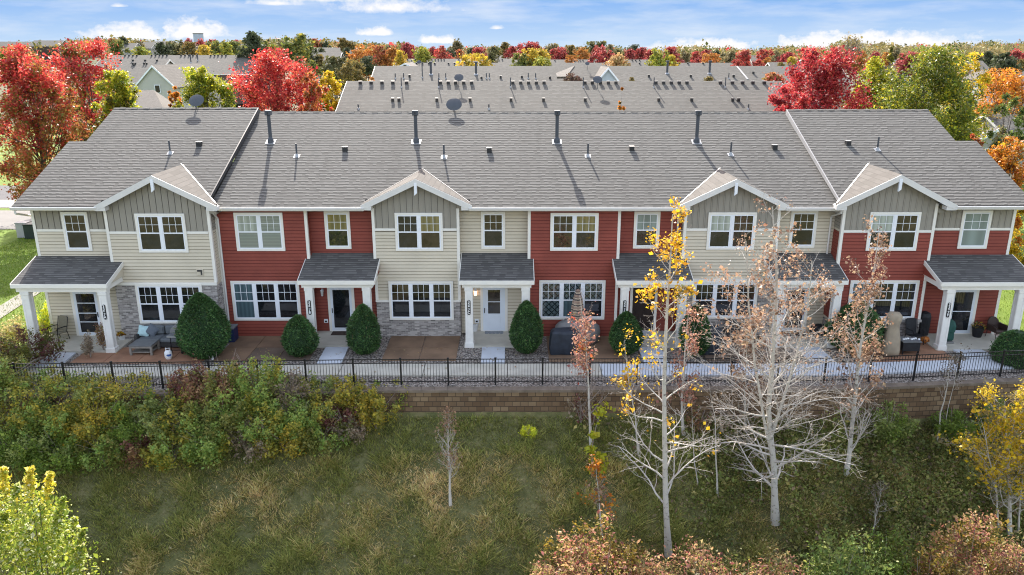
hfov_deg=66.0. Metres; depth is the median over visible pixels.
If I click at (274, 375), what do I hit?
shrub
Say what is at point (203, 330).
clipped evergreen
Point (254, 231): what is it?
window
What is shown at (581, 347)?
sapling tree
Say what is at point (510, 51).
autumn tree
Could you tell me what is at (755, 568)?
bush
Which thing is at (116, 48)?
autumn tree
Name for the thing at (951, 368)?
sapling tree
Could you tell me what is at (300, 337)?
clipped evergreen
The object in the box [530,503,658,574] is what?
bush
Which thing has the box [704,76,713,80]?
autumn tree
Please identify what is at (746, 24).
sky
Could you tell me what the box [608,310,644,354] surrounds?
clipped evergreen
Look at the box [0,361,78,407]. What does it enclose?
shrub
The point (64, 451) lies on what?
shrub
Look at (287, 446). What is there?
shrub
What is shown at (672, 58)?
autumn tree
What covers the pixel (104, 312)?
house number plaque
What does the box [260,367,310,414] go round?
shrub
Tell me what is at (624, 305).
house number plaque
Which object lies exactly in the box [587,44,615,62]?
autumn tree
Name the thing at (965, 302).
door
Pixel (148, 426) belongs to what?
shrub
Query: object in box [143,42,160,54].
distant house
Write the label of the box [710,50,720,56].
autumn tree
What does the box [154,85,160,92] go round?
window
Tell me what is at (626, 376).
sapling tree
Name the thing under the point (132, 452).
shrub
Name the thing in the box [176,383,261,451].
shrub
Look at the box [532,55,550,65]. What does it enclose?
autumn tree
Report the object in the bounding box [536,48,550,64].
autumn tree
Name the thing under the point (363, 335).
clipped evergreen
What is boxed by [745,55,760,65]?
distant house
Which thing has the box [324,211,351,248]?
window
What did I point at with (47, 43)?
distant house
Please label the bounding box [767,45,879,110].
maple tree
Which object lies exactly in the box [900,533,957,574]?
bush
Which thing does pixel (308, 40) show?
autumn tree
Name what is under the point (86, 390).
shrub
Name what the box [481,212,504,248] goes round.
window
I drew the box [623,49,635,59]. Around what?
autumn tree
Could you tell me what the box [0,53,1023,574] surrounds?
ground
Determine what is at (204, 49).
autumn tree
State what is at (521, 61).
autumn tree
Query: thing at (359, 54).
autumn tree
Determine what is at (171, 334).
gas grill
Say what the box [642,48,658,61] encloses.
autumn tree
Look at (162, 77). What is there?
gabled house
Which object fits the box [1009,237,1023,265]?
rounded tree
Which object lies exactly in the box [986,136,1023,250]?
maple tree
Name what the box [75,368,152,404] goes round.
shrub
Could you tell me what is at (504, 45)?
autumn tree
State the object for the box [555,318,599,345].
covered table
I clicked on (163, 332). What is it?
patio sofa
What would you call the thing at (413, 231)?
window
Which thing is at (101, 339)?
grass tuft
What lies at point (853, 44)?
bare tree
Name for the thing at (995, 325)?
patio chair
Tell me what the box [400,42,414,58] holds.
autumn tree
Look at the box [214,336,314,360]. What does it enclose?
patio
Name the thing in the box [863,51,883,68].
autumn tree
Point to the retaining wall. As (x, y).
(923, 399)
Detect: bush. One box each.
[524,544,575,574]
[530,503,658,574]
[627,547,685,574]
[654,531,734,574]
[716,539,789,574]
[738,532,802,574]
[783,556,832,574]
[797,524,870,574]
[827,528,898,574]
[851,520,920,574]
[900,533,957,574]
[907,506,1019,574]
[968,525,1023,574]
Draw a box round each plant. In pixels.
[157,461,168,471]
[518,424,537,437]
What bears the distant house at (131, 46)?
on the ground at (8, 237)
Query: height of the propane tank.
0.486 m
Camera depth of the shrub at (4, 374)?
29.57 m
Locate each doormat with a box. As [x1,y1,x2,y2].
[331,331,346,334]
[485,331,502,333]
[643,331,652,334]
[781,331,806,335]
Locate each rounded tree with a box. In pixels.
[173,65,237,107]
[840,55,909,108]
[974,67,1023,122]
[986,92,1023,186]
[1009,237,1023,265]
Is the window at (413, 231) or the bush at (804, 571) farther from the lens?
the window at (413, 231)
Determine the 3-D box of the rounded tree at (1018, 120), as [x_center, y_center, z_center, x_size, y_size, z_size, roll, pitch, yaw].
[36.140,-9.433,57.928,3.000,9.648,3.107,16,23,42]
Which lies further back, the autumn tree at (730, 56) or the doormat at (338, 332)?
the autumn tree at (730, 56)
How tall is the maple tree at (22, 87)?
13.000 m
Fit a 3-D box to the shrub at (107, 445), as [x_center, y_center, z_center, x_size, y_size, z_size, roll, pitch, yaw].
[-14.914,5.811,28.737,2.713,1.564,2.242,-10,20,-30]
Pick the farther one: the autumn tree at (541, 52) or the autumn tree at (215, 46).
the autumn tree at (215, 46)
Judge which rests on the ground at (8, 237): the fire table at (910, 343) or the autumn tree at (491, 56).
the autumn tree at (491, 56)
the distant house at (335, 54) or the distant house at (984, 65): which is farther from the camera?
the distant house at (984, 65)
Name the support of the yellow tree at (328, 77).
on the ground at (8, 237)
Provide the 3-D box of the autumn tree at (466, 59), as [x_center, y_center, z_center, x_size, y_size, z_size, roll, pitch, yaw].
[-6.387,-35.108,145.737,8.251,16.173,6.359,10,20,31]
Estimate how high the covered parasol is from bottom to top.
1.095 m
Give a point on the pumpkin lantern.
(926, 339)
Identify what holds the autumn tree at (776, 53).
on the ground at (8, 237)
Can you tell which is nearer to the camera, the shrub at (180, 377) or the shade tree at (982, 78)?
the shrub at (180, 377)
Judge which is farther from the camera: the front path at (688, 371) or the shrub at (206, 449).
the front path at (688, 371)
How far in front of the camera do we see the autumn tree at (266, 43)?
191.19 m
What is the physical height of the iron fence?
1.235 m
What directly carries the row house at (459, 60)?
on the ground at (8, 237)
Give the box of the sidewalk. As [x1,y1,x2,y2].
[0,292,37,317]
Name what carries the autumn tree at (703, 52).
on the ground at (8, 237)
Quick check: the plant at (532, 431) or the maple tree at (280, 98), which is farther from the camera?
the maple tree at (280, 98)
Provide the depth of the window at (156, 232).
33.92 m
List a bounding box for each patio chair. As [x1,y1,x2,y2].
[47,315,69,340]
[723,318,741,341]
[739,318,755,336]
[904,318,925,344]
[985,316,1007,338]
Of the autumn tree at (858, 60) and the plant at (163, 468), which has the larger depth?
the autumn tree at (858, 60)
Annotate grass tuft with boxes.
[80,330,95,356]
[93,322,105,349]
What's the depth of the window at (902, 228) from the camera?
34.14 m
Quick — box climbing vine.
[583,402,615,474]
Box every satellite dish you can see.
[189,94,203,107]
[446,98,461,110]
[454,74,463,80]
[593,76,601,88]
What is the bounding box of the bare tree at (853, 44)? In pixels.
[839,31,865,58]
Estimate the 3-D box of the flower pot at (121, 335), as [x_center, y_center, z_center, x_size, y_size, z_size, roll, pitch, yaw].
[-17.466,2.173,35.286,0.444,0.476,0.445,0,17,0]
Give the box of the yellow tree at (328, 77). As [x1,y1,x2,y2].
[316,70,341,110]
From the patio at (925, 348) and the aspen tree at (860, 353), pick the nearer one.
the aspen tree at (860, 353)
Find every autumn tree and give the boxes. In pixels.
[0,47,19,104]
[18,51,50,82]
[93,37,107,50]
[108,39,130,54]
[119,37,128,43]
[131,46,151,54]
[135,40,144,46]
[153,42,174,54]
[165,39,186,54]
[177,41,198,54]
[195,44,211,54]
[196,38,205,45]
[206,40,222,54]
[210,42,232,54]
[228,40,244,54]
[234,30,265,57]
[259,40,269,53]
[268,44,278,58]
[276,33,318,103]
[291,55,308,99]
[293,34,311,46]
[302,43,319,63]
[307,60,322,78]
[311,38,322,47]
[312,47,324,51]
[315,54,326,79]
[318,55,347,97]
[319,40,330,47]
[334,37,349,50]
[334,62,356,80]
[341,58,366,83]
[342,47,349,56]
[345,40,357,49]
[345,43,375,79]
[347,49,366,61]
[358,56,376,79]
[368,44,388,65]
[380,47,399,65]
[392,50,407,65]
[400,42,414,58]
[408,46,435,62]
[429,46,440,58]
[434,45,453,58]
[445,48,456,57]
[448,38,464,55]
[451,49,464,58]
[455,53,494,65]
[466,47,474,55]
[471,46,488,57]
[487,46,501,58]
[487,51,499,62]
[499,42,509,58]
[503,46,516,58]
[509,52,532,65]
[511,41,546,58]
[521,47,538,65]
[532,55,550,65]
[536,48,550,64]
[544,43,557,57]
[550,47,568,59]
[563,72,582,80]
[564,45,578,57]
[565,55,577,62]
[573,47,589,59]
[581,40,607,59]
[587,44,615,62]
[602,52,630,65]
[606,44,615,54]
[613,48,623,57]
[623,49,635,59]
[626,44,639,59]
[634,47,649,59]
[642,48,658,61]
[644,48,672,65]
[663,46,684,62]
[669,55,680,65]
[676,49,690,62]
[690,51,699,61]
[691,58,701,62]
[699,49,711,60]
[699,53,724,62]
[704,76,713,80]
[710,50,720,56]
[717,49,735,62]
[730,60,743,65]
[731,49,751,65]
[752,59,765,65]
[754,49,774,65]
[761,57,770,63]
[762,72,785,83]
[770,50,782,61]
[772,52,798,61]
[787,56,797,64]
[848,50,869,82]
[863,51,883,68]
[881,52,889,72]
[885,47,900,59]
[893,51,923,81]
[894,53,906,77]
[966,51,983,60]
[975,52,1023,100]
[980,51,996,67]
[1010,48,1023,60]
[1015,59,1023,69]
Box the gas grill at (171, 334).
[166,323,183,353]
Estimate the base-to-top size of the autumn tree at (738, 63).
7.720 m
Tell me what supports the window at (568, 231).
in the townhouse row
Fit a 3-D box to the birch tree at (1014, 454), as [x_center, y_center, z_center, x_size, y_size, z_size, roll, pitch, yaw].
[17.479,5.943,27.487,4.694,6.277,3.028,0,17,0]
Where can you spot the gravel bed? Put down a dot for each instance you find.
(510, 353)
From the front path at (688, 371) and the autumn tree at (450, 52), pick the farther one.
the autumn tree at (450, 52)
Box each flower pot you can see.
[116,331,125,339]
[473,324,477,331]
[971,321,985,337]
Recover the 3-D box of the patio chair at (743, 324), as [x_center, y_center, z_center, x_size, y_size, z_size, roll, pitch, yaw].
[10.501,1.924,35.260,0.670,0.923,0.699,1,17,2]
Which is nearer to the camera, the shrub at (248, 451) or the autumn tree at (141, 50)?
the shrub at (248, 451)
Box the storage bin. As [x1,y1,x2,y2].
[229,324,238,341]
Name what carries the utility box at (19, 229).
on the ground at (8, 237)
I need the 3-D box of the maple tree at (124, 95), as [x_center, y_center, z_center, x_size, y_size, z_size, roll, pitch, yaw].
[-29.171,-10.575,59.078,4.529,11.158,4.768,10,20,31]
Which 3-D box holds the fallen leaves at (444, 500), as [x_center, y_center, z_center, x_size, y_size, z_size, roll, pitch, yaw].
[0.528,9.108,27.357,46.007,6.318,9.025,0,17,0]
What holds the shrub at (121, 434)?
on the ground at (8, 237)
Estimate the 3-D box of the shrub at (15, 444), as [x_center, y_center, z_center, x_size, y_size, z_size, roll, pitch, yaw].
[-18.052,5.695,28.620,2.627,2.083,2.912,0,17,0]
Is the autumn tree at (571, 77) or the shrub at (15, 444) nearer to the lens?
the shrub at (15, 444)
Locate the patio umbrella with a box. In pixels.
[570,289,583,320]
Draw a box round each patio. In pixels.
[70,347,204,363]
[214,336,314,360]
[381,336,459,360]
[546,336,630,361]
[703,336,792,360]
[865,342,953,361]
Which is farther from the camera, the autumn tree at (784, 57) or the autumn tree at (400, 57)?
the autumn tree at (784, 57)
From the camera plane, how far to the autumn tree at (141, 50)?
195.67 m
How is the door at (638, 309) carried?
in the townhouse row
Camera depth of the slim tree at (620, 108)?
53.61 m
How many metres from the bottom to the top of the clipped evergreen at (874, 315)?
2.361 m
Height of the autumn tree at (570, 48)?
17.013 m
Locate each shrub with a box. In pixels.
[0,325,67,369]
[0,337,29,372]
[0,352,34,402]
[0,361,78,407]
[0,388,54,448]
[0,413,53,474]
[7,389,87,448]
[8,418,99,484]
[34,300,52,334]
[34,369,114,404]
[49,389,139,450]
[65,423,142,474]
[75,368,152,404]
[94,388,172,457]
[106,430,167,472]
[123,379,183,426]
[135,386,211,454]
[136,418,198,472]
[164,353,218,411]
[167,417,239,470]
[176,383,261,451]
[182,350,258,421]
[222,415,278,465]
[223,353,291,418]
[226,395,296,453]
[247,412,308,464]
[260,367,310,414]
[265,390,337,446]
[275,370,340,422]
[289,409,358,459]
[315,400,366,435]
[327,373,378,418]
[331,414,374,444]
[353,377,411,417]
[353,394,401,434]
[564,392,598,423]
[684,409,713,437]
[685,394,799,443]
[871,400,921,447]
[928,407,981,446]
[970,396,1023,437]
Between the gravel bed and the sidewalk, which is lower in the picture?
the gravel bed
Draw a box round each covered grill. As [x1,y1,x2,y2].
[549,327,579,354]
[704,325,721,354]
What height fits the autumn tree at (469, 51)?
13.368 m
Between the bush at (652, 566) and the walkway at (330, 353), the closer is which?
the bush at (652, 566)
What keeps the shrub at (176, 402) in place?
on the ground at (8, 237)
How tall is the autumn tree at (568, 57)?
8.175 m
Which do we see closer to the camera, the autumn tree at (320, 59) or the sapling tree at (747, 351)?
the sapling tree at (747, 351)
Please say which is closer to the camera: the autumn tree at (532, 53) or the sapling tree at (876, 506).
the sapling tree at (876, 506)
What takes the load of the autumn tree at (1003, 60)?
on the ground at (8, 237)
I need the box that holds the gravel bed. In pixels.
[6,331,1023,390]
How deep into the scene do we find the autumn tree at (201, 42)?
409.56 m
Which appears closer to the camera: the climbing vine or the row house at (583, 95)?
the climbing vine
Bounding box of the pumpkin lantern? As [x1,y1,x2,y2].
[920,335,929,342]
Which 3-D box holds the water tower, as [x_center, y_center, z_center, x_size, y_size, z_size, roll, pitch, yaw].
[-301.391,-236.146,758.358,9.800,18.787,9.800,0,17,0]
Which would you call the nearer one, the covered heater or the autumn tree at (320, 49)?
the covered heater
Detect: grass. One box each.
[0,237,1023,346]
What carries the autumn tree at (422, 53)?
on the ground at (8, 237)
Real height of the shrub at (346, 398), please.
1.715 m
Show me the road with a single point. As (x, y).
(4, 194)
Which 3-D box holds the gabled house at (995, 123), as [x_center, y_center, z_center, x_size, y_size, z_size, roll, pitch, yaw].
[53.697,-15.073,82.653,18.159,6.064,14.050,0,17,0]
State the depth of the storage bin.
35.09 m
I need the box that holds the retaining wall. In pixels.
[0,377,1023,419]
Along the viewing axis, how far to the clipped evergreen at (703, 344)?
33.00 m
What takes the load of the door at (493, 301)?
in the townhouse row
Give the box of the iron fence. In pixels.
[2,350,1023,387]
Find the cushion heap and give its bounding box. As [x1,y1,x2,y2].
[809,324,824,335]
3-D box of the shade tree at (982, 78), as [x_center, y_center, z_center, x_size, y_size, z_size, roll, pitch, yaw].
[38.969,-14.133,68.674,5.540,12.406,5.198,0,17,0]
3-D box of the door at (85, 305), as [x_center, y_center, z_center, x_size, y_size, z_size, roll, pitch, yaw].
[-19.105,1.112,35.420,1.290,2.290,0.096,0,17,0]
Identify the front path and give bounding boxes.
[16,364,600,378]
[600,349,1013,375]
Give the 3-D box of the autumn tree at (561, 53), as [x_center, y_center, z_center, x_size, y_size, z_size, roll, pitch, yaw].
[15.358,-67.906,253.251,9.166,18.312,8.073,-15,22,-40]
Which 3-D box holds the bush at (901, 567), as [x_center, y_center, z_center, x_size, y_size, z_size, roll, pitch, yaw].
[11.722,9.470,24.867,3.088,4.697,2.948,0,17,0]
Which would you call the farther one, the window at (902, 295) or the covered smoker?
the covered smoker
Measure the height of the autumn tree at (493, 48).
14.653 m
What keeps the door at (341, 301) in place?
in the townhouse row
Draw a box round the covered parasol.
[946,319,955,343]
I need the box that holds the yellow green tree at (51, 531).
[0,465,121,574]
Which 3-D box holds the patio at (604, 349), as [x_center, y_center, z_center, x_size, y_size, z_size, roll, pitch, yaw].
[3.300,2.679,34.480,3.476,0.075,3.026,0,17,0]
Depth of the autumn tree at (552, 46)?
324.25 m
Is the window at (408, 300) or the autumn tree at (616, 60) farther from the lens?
the autumn tree at (616, 60)
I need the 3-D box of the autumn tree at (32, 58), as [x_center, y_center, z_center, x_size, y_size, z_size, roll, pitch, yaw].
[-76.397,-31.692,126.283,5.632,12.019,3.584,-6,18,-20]
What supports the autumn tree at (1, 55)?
on the ground at (8, 237)
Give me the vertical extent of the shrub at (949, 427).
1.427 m
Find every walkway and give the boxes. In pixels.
[31,352,75,366]
[317,347,348,363]
[481,347,504,363]
[638,347,668,363]
[795,347,837,363]
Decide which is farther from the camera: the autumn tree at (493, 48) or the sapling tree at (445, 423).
the autumn tree at (493, 48)
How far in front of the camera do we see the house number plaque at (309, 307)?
33.99 m
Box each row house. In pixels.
[111,53,274,103]
[336,77,793,111]
[371,60,805,99]
[393,62,735,65]
[407,59,516,62]
[550,60,650,62]
[765,62,852,108]
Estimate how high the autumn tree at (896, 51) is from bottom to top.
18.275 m
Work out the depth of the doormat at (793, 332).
35.86 m
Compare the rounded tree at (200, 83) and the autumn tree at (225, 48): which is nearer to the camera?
the rounded tree at (200, 83)
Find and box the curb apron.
[0,200,16,207]
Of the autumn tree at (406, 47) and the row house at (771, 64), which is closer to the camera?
the row house at (771, 64)
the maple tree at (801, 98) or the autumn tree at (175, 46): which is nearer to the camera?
the maple tree at (801, 98)
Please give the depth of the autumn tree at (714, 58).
177.14 m
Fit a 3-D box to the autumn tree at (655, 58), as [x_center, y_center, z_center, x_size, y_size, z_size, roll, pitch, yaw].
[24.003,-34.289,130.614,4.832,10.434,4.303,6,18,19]
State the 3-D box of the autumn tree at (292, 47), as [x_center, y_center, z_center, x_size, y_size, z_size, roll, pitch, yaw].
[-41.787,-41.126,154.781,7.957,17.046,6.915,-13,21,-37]
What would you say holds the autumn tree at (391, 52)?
on the ground at (8, 237)
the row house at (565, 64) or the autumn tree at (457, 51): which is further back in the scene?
the autumn tree at (457, 51)
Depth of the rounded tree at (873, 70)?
70.89 m
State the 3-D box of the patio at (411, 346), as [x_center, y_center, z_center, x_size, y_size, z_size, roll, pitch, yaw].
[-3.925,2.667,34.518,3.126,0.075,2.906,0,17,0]
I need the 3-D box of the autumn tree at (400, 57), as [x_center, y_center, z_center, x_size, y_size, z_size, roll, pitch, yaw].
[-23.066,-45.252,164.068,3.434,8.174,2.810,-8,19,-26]
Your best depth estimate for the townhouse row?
35.04 m
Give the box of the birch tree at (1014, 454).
[931,376,1023,536]
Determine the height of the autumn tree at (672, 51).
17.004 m
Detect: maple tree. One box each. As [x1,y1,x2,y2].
[0,43,94,200]
[31,38,132,151]
[87,69,141,135]
[167,86,182,107]
[218,47,326,110]
[296,71,333,110]
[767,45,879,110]
[767,86,811,111]
[970,134,983,145]
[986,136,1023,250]
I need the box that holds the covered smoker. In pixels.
[918,311,930,335]
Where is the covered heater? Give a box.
[880,311,902,356]
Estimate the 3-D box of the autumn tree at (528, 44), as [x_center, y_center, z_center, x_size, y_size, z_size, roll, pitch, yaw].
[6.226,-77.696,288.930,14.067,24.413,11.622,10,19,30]
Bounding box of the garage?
[134,90,173,107]
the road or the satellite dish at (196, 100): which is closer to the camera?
the satellite dish at (196, 100)
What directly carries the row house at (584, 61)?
on the ground at (8, 237)
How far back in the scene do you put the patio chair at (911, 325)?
35.10 m
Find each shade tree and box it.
[860,43,999,149]
[937,51,994,139]
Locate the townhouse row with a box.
[9,107,1023,352]
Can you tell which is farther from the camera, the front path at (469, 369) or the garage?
the garage
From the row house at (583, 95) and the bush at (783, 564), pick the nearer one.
the bush at (783, 564)
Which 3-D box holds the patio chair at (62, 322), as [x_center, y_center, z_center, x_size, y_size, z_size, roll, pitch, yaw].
[-20.200,1.847,35.085,0.595,1.043,0.714,6,18,19]
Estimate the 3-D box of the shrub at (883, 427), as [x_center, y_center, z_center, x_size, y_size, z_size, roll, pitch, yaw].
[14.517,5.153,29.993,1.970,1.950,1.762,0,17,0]
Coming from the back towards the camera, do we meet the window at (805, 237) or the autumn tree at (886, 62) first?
the autumn tree at (886, 62)
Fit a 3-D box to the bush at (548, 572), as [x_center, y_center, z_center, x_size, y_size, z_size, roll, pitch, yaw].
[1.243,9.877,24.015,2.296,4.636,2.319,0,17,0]
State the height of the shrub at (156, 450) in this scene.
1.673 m
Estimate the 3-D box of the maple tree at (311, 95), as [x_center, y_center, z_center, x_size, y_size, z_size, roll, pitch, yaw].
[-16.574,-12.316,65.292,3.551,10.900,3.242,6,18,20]
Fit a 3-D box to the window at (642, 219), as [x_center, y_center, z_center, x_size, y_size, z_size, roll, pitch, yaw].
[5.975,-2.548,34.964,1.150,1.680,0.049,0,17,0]
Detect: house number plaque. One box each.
[102,305,106,319]
[307,300,311,314]
[467,300,470,314]
[623,300,625,311]
[946,303,950,317]
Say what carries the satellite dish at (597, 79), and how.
attached to the row house at (583, 95)
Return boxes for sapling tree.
[435,404,462,505]
[567,287,610,444]
[573,454,620,537]
[616,323,648,457]
[656,304,704,435]
[682,395,700,485]
[702,377,725,495]
[726,304,771,434]
[865,480,896,529]
[936,343,971,441]
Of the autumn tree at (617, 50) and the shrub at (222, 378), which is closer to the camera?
the shrub at (222, 378)
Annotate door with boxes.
[70,292,104,335]
[327,288,354,330]
[480,288,507,330]
[629,288,657,330]
[782,288,808,330]
[951,290,979,333]
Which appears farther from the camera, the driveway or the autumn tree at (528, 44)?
the autumn tree at (528, 44)
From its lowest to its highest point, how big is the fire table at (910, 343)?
0.650 m
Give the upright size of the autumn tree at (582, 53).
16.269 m
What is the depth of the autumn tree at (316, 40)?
400.18 m
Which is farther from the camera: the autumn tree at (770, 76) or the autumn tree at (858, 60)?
the autumn tree at (858, 60)
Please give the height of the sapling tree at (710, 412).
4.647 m
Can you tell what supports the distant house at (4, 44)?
on the ground at (8, 237)
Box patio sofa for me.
[134,325,178,346]
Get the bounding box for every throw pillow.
[138,325,148,335]
[146,323,158,335]
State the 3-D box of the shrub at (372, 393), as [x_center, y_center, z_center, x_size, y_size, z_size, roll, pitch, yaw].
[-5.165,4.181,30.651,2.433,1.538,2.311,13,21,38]
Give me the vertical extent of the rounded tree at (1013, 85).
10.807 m
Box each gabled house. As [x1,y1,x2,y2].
[85,59,220,114]
[961,70,1023,113]
[972,114,1023,179]
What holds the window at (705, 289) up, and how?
in the townhouse row
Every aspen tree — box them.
[607,196,727,557]
[676,191,881,525]
[816,214,893,475]
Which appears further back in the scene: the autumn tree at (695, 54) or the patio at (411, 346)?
the autumn tree at (695, 54)
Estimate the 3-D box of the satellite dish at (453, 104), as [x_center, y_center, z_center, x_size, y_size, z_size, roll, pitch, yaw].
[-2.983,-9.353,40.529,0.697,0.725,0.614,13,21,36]
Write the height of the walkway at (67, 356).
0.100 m
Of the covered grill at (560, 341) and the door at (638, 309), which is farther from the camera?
the door at (638, 309)
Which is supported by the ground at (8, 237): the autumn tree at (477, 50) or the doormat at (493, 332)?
the autumn tree at (477, 50)
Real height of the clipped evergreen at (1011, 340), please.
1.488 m
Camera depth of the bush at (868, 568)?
23.71 m
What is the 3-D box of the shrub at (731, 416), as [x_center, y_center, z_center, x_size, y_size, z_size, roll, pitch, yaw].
[8.768,4.643,30.482,4.233,1.427,4.421,-9,19,-29]
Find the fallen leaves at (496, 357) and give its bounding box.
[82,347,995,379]
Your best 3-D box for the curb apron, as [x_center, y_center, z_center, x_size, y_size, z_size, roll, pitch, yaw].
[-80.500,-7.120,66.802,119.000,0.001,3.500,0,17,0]
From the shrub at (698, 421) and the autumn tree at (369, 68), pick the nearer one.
the shrub at (698, 421)
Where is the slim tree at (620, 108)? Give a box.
[617,87,624,110]
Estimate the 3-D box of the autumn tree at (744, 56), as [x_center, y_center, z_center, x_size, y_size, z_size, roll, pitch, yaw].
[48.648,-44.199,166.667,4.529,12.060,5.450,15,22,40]
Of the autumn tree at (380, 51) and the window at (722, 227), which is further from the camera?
the autumn tree at (380, 51)
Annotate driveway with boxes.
[0,210,31,229]
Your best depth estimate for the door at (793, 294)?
36.08 m
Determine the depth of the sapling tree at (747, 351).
29.27 m
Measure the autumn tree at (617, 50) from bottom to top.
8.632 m
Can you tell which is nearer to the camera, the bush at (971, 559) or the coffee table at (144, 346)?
the bush at (971, 559)
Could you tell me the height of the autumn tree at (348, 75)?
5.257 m
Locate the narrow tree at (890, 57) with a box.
[883,46,894,96]
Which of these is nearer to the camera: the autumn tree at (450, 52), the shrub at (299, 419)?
the shrub at (299, 419)
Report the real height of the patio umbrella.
2.436 m
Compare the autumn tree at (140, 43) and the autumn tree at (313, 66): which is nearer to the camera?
the autumn tree at (313, 66)
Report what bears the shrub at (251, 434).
on the ground at (8, 237)
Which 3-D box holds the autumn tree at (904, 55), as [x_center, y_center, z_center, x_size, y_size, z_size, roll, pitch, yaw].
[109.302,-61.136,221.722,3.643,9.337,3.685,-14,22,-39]
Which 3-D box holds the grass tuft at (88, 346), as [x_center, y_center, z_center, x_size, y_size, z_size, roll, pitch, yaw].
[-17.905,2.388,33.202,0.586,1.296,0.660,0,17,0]
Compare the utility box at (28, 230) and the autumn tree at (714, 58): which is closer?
the utility box at (28, 230)
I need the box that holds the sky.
[0,0,1023,50]
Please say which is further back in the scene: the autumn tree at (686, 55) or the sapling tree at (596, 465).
the autumn tree at (686, 55)
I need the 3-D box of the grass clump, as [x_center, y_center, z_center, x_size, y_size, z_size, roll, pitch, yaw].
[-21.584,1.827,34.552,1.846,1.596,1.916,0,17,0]
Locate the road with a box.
[0,185,20,199]
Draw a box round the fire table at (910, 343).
[900,337,921,354]
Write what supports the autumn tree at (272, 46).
on the ground at (8, 237)
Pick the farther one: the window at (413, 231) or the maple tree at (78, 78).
the maple tree at (78, 78)
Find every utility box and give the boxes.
[14,221,31,237]
[22,222,34,238]
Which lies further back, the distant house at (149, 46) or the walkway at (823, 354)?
the distant house at (149, 46)
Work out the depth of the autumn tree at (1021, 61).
172.88 m
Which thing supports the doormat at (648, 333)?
on the townhouse row
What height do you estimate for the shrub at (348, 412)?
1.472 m
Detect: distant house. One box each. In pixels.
[0,42,30,51]
[29,40,70,64]
[122,43,140,54]
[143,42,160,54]
[308,52,343,96]
[312,48,357,59]
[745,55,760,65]
[883,60,919,84]
[956,61,988,89]
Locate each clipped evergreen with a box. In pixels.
[172,292,231,358]
[280,314,320,356]
[345,303,382,354]
[508,299,543,353]
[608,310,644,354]
[678,303,711,356]
[822,301,886,352]
[988,329,1023,369]
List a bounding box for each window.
[60,212,92,250]
[134,213,188,252]
[134,284,202,323]
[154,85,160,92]
[230,281,300,320]
[233,212,285,250]
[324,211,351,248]
[388,281,453,319]
[394,213,442,250]
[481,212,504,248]
[539,280,605,319]
[550,213,598,250]
[633,211,660,248]
[692,282,758,318]
[706,212,756,249]
[788,211,817,247]
[848,280,919,319]
[865,212,921,250]
[957,210,992,248]
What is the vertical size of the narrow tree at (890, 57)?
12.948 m
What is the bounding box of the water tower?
[193,32,203,43]
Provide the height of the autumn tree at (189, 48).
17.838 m
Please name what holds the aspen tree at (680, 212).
on the ground at (8, 237)
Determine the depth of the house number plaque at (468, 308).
34.01 m
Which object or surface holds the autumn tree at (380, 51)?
on the ground at (8, 237)
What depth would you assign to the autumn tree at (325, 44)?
400.72 m
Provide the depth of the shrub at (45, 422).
28.75 m
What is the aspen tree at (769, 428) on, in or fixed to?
on the ground at (8, 237)
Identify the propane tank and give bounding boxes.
[164,348,172,358]
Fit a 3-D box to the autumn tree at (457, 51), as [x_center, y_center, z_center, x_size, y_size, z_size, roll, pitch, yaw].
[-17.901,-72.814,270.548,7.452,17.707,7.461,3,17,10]
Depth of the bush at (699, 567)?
24.14 m
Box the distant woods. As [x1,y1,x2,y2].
[0,34,1023,61]
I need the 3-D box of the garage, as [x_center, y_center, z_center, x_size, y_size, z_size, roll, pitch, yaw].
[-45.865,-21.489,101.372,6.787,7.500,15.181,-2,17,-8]
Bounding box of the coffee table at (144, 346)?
[129,339,160,354]
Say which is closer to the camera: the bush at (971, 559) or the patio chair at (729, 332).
the bush at (971, 559)
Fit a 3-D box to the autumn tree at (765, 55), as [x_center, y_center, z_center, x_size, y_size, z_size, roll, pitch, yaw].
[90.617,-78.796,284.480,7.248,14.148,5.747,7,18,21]
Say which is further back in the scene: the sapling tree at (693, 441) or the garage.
the garage
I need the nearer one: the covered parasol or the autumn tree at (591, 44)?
the covered parasol
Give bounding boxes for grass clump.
[0,312,43,343]
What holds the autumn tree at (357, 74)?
on the ground at (8, 237)
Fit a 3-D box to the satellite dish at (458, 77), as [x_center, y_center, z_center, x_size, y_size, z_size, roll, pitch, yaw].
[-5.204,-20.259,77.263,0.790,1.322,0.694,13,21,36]
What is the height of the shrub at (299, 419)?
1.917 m
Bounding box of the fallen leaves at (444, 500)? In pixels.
[2,416,1012,574]
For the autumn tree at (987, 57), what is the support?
on the ground at (8, 237)
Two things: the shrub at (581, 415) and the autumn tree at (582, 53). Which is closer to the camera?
the shrub at (581, 415)
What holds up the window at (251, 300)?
in the townhouse row
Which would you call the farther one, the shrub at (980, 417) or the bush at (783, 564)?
the shrub at (980, 417)
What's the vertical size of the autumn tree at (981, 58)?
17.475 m
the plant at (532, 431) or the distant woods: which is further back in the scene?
the distant woods
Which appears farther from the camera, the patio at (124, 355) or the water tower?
the water tower
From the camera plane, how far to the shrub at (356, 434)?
29.37 m
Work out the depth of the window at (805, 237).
34.94 m
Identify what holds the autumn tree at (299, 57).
on the ground at (8, 237)
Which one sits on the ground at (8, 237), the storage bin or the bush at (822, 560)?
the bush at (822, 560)
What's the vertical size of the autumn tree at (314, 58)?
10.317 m
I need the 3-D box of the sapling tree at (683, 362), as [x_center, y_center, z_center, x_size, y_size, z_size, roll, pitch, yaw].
[6.456,3.079,29.648,1.551,5.288,1.892,11,20,31]

